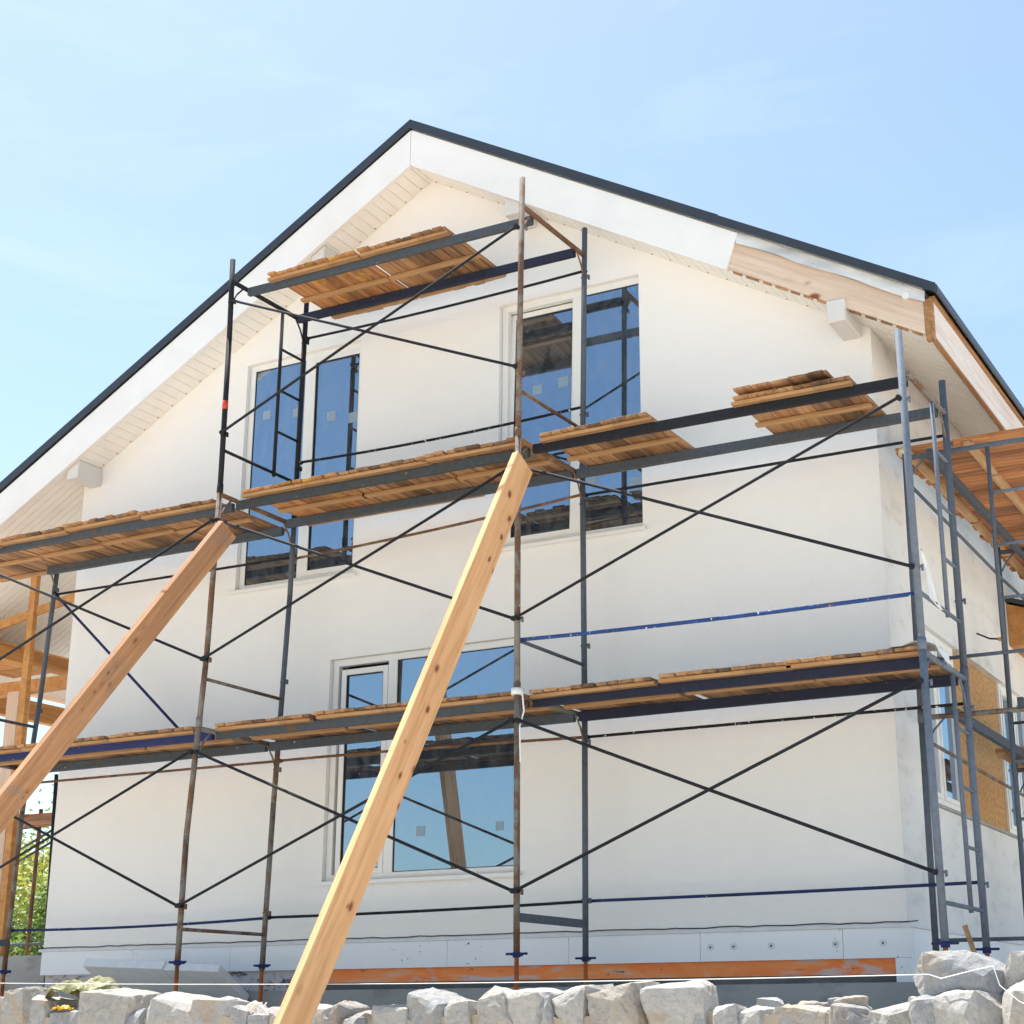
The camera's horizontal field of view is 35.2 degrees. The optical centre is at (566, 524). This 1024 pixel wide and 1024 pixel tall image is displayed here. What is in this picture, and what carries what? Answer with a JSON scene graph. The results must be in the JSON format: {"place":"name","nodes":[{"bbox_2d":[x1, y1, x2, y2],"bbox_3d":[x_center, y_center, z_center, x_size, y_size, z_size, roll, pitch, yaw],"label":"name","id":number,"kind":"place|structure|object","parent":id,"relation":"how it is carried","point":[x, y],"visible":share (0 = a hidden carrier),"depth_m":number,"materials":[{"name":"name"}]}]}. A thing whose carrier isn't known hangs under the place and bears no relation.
{"place":"outdoors","nodes":[
{"label":"outdoors","id":0,"kind":"place"},
{"bbox_2d":[0,0,1023,941],"label":"sky","id":1,"kind":"structure","parent":0,"point":[147,147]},
{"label":"ground","id":2,"kind":"structure","parent":0,"visible":0},
{"bbox_2d":[9,861,48,955],"bbox_3d":[-8.710,6.976,27.068,3.508,3.080,3.199,6,-18,-18],"label":"tree","id":3,"kind":"object","parent":2,"relation":"on","point":[39,919],"visible":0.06,"depth_m":26.57,"materials":[{"name":"green plant"}]},
{"bbox_2d":[9,828,50,955],"bbox_3d":[-9.185,7.055,28.359,4.207,3.857,3.212,4,-18,-13],"label":"tree","id":4,"kind":"object","parent":2,"relation":"on","point":[28,869],"visible":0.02,"depth_m":28.10,"materials":[{"name":"green plant"}]},
{"bbox_2d":[13,826,49,950],"bbox_3d":[-11.217,7.274,29.736,4.864,4.294,5.895,-9,-19,26],"label":"tree","id":5,"kind":"object","parent":2,"relation":"on","point":[32,834],"visible":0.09,"depth_m":30.31,"materials":[{"name":"green plant"}]},
{"bbox_2d":[10,774,58,955],"bbox_3d":[-5.679,3.652,16.798,2.609,1.699,1.757,-9,-19,26],"label":"scaffold","id":6,"kind":"object","parent":2,"relation":"on","point":[40,820],"visible":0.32,"depth_m":17.30,"materials":[{"name":"metal"}]},
{"bbox_2d":[19,780,53,891],"bbox_3d":[-8.859,8.124,33.951,5.074,5.870,6.428,-9,-19,26],"label":"tree","id":7,"kind":"object","parent":2,"relation":"on","point":[48,809],"depth_m":33.45,"materials":[{"name":"green plant"}]},
{"bbox_2d":[0,521,235,833],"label":"timber prop","id":8,"kind":"object","parent":2,"relation":"on","point":[42,758],"visible":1,"depth_m":12.34,"materials":[{"name":"brown wood"}]},
{"bbox_2d":[83,958,248,1000],"bbox_3d":[-3.423,3.886,13.738,1.478,0.373,0.469,-9,-19,26],"label":"insulation board","id":9,"kind":"object","parent":2,"relation":"on","point":[122,973],"visible":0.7,"depth_m":13.61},
{"bbox_2d":[273,451,532,1023],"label":"timber prop","id":10,"kind":"object","parent":2,"relation":"on","point":[314,969],"visible":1,"depth_m":10.25,"materials":[{"name":"brown wood"}]},
{"bbox_2d":[0,966,1023,1003],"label":"mason line","id":11,"kind":"object","parent":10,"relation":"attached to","point":[557,981],"visible":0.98,"depth_m":8.48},
{"bbox_2d":[247,1000,276,1015],"bbox_3d":[-1.746,2.801,9.300,0.222,0.104,0.058,-9,-19,26],"label":"string knot","id":12,"kind":"object","parent":11,"relation":"attached to","point":[252,1006],"visible":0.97,"depth_m":9.31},
{"bbox_2d":[0,980,915,1023],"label":"stone wall","id":13,"kind":"structure","parent":2,"relation":"on","point":[687,1002],"depth_m":8.90,"materials":[{"name":"stone"}]},
{"bbox_2d":[50,1005,73,1010],"bbox_3d":[-3.245,3.112,10.368,0.148,0.039,0.092,-9,-19,26],"label":"rag","id":14,"kind":"object","parent":13,"relation":"on","point":[62,1007],"visible":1,"depth_m":10.35,"materials":[{"name":"yellow fabric"}]},
{"bbox_2d":[45,975,124,999],"bbox_3d":[-3.144,3.049,10.590,0.574,0.161,0.393,-9,-19,26],"label":"tarp","id":15,"kind":"object","parent":13,"relation":"on","point":[99,982],"visible":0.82,"depth_m":10.50,"materials":[{"name":"beige plastic"}]},
{"bbox_2d":[0,176,999,1001],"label":"scaffold","id":16,"kind":"object","parent":2,"relation":"on","point":[924,682],"visible":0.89,"depth_m":12.65,"materials":[{"name":"grey metal"}]},
{"bbox_2d":[0,541,66,582],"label":"deck panel","id":17,"kind":"structure","parent":16,"relation":"on","point":[22,564],"depth_m":15.70,"materials":[{"name":"brown wood"}]},
{"bbox_2d":[0,745,83,771],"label":"deck panel","id":18,"kind":"structure","parent":16,"relation":"on","point":[10,749],"depth_m":14.80,"materials":[{"name":"brown wood"}]},
{"bbox_2d":[0,526,130,562],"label":"deck panel","id":19,"kind":"structure","parent":16,"relation":"on","point":[81,550],"depth_m":15.17,"materials":[{"name":"brown wood"}]},
{"bbox_2d":[62,510,202,551],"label":"deck panel","id":20,"kind":"structure","parent":19,"relation":"on","point":[149,538],"depth_m":14.84,"materials":[{"name":"brown wood"}]},
{"bbox_2d":[17,736,171,759],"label":"deck panel","id":21,"kind":"structure","parent":16,"relation":"on","point":[95,740],"depth_m":14.27,"materials":[{"name":"brown wood"}]},
{"bbox_2d":[108,726,254,751],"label":"deck panel","id":22,"kind":"structure","parent":16,"relation":"on","point":[154,734],"depth_m":13.68,"materials":[{"name":"brown wood"}]},
{"bbox_2d":[137,499,285,538],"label":"deck panel","id":23,"kind":"structure","parent":16,"relation":"on","point":[244,519],"depth_m":14.32,"materials":[{"name":"brown wood"}]},
{"bbox_2d":[215,714,375,740],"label":"deck panel","id":24,"kind":"structure","parent":16,"relation":"on","point":[274,721],"depth_m":13.18,"materials":[{"name":"brown wood"}]},
{"bbox_2d":[242,474,390,525],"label":"deck panel","id":25,"kind":"structure","parent":16,"relation":"on","point":[354,498],"depth_m":13.88,"materials":[{"name":"brown wood"}]},
{"bbox_2d":[267,250,418,319],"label":"deck panel","id":26,"kind":"structure","parent":16,"relation":"on","point":[352,286],"depth_m":14.41,"materials":[{"name":"brown wood"}]},
{"bbox_2d":[313,702,471,730],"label":"deck panel","id":27,"kind":"structure","parent":16,"relation":"on","point":[365,710],"depth_m":12.69,"materials":[{"name":"brown wood"}]},
{"bbox_2d":[327,456,484,511],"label":"deck panel","id":28,"kind":"structure","parent":16,"relation":"on","point":[421,486],"depth_m":13.46,"materials":[{"name":"brown wood"}]},
{"bbox_2d":[356,226,505,297],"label":"deck panel","id":29,"kind":"structure","parent":16,"relation":"on","point":[422,268],"depth_m":14.00,"materials":[{"name":"brown wood"}]},
{"bbox_2d":[423,437,578,494],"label":"deck panel","id":30,"kind":"structure","parent":16,"relation":"on","point":[477,476],"depth_m":12.95,"materials":[{"name":"brown wood"}]},
{"bbox_2d":[439,691,563,721],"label":"deck panel","id":31,"kind":"structure","parent":16,"relation":"on","point":[478,699],"depth_m":12.37,"materials":[{"name":"brown wood"}]},
{"bbox_2d":[511,687,524,761],"bbox_3d":[-0.355,1.465,11.753,0.101,0.545,0.090,0,-17,-2],"label":"strap","id":32,"kind":"object","parent":16,"relation":"attached to","point":[516,690],"visible":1,"depth_m":11.78,"materials":[{"name":"white plastic"}]},
{"bbox_2d":[529,677,701,710],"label":"deck panel","id":33,"kind":"structure","parent":16,"relation":"on","point":[585,688],"depth_m":11.86,"materials":[{"name":"brown wood"}]},
{"bbox_2d":[539,412,693,475],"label":"deck panel","id":34,"kind":"structure","parent":16,"relation":"on","point":[641,446],"depth_m":12.60,"materials":[{"name":"brown wood"}]},
{"bbox_2d":[658,661,830,698],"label":"deck panel","id":35,"kind":"structure","parent":16,"relation":"on","point":[747,669],"depth_m":11.41,"materials":[{"name":"brown wood"}]},
{"bbox_2d":[731,375,890,443],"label":"deck panel","id":36,"kind":"structure","parent":16,"relation":"on","point":[818,414],"depth_m":11.88,"materials":[{"name":"brown wood"}]},
{"bbox_2d":[733,370,833,394],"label":"deck panel","id":37,"kind":"structure","parent":36,"relation":"on","point":[805,378],"depth_m":11.57,"materials":[{"name":"brown wood"}]},
{"bbox_2d":[786,645,958,685],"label":"deck panel","id":38,"kind":"structure","parent":16,"relation":"on","point":[934,669],"depth_m":10.96,"materials":[{"name":"brown wood"}]},
{"bbox_2d":[887,641,951,664],"bbox_3d":[2.302,0.889,10.833,0.529,0.135,0.348,-9,-19,26],"label":"plastic sheet","id":39,"kind":"object","parent":38,"relation":"on","point":[935,647],"visible":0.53,"depth_m":10.74,"materials":[{"name":"white plastic"}]},
{"bbox_2d":[920,548,942,609],"bbox_3d":[2.472,0.375,10.899,0.028,0.346,0.430,-9,-19,26],"label":"plastic sheet","id":40,"kind":"object","parent":16,"relation":"on","point":[932,592],"visible":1,"depth_m":10.84,"materials":[{"name":"white plastic"}]},
{"bbox_2d":[0,119,1023,1009],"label":"house","id":41,"kind":"structure","parent":2,"relation":"on","point":[692,311],"depth_m":13.71,"materials":[{"name":"paint"}]},
{"bbox_2d":[226,342,361,594],"bbox_3d":[-2.510,-0.532,15.194,1.481,2.324,0.153,-9,-19,26],"label":"window","id":42,"kind":"structure","parent":41,"relation":"in","point":[330,423],"depth_m":15.24,"materials":[{"name":"blue glass"}]},
{"bbox_2d":[312,639,521,885],"bbox_3d":[-1.235,2.031,13.712,2.075,1.980,0.153,-9,-19,26],"label":"window","id":43,"kind":"structure","parent":41,"relation":"in","point":[459,810],"depth_m":13.63,"materials":[{"name":"blue glass"}]},
{"bbox_2d":[502,277,646,550],"bbox_3d":[0.043,-0.941,13.955,1.518,2.324,0.218,-9,-19,26],"label":"window","id":44,"kind":"structure","parent":41,"relation":"in","point":[551,349],"depth_m":13.97,"materials":[{"name":"blue glass"}]},
{"bbox_2d":[925,630,960,811],"bbox_3d":[3.056,1.622,13.230,0.074,1.419,1.048,-9,-19,26],"label":"window","id":45,"kind":"structure","parent":41,"relation":"in","point":[944,735],"depth_m":13.28,"materials":[{"name":"white plastic"}]},
{"bbox_2d":[976,633,1000,640],"bbox_3d":[3.824,1.016,14.512,0.248,0.102,0.038,-7,-18,22],"label":"cable","id":46,"kind":"object","parent":41,"relation":"attached to","point":[998,638],"visible":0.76,"depth_m":14.51,"materials":[{"name":"rubber"}]},
{"bbox_2d":[995,683,1023,837],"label":"window","id":47,"kind":"structure","parent":41,"relation":"in","point":[1001,697],"depth_m":15.29,"materials":[{"name":"white plastic"}]},
{"bbox_2d":[898,437,1023,950],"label":"scaffold","id":48,"kind":"object","parent":2,"relation":"on","point":[1002,532],"visible":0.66,"depth_m":11.73,"materials":[{"name":"grey metal"}]},
{"bbox_2d":[895,427,1023,483],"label":"deck panel","id":49,"kind":"structure","parent":48,"relation":"on","point":[1002,457],"depth_m":12.45,"materials":[{"name":"brown wood"}]},
{"bbox_2d":[926,467,1023,522],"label":"deck panel","id":50,"kind":"structure","parent":48,"relation":"on","point":[1008,503],"depth_m":13.32,"materials":[{"name":"brown wood"}]},
{"bbox_2d":[968,513,1023,556],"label":"deck panel","id":51,"kind":"structure","parent":48,"relation":"on","point":[1012,525],"depth_m":14.28,"materials":[{"name":"brown wood"}]},
{"bbox_2d":[995,746,1023,767],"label":"deck panel","id":52,"kind":"structure","parent":48,"relation":"on","point":[1003,754],"depth_m":13.81,"materials":[{"name":"brown wood"}]},
{"bbox_2d":[1001,553,1023,579],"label":"deck panel","id":53,"kind":"structure","parent":48,"relation":"on","point":[1016,562],"depth_m":15.38,"materials":[{"name":"brown wood"}]},
{"bbox_2d":[909,950,1023,1023],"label":"stone wall","id":54,"kind":"structure","parent":2,"relation":"on","point":[980,996],"depth_m":7.45,"materials":[{"name":"stone"}]},
{"bbox_2d":[962,925,976,952],"bbox_3d":[2.699,2.866,10.584,0.173,0.466,0.072,-1,-17,1],"label":"wood offcut","id":55,"kind":"object","parent":2,"relation":"on","point":[969,938],"visible":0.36,"depth_m":10.61,"materials":[{"name":"brown wood"}]}
]}

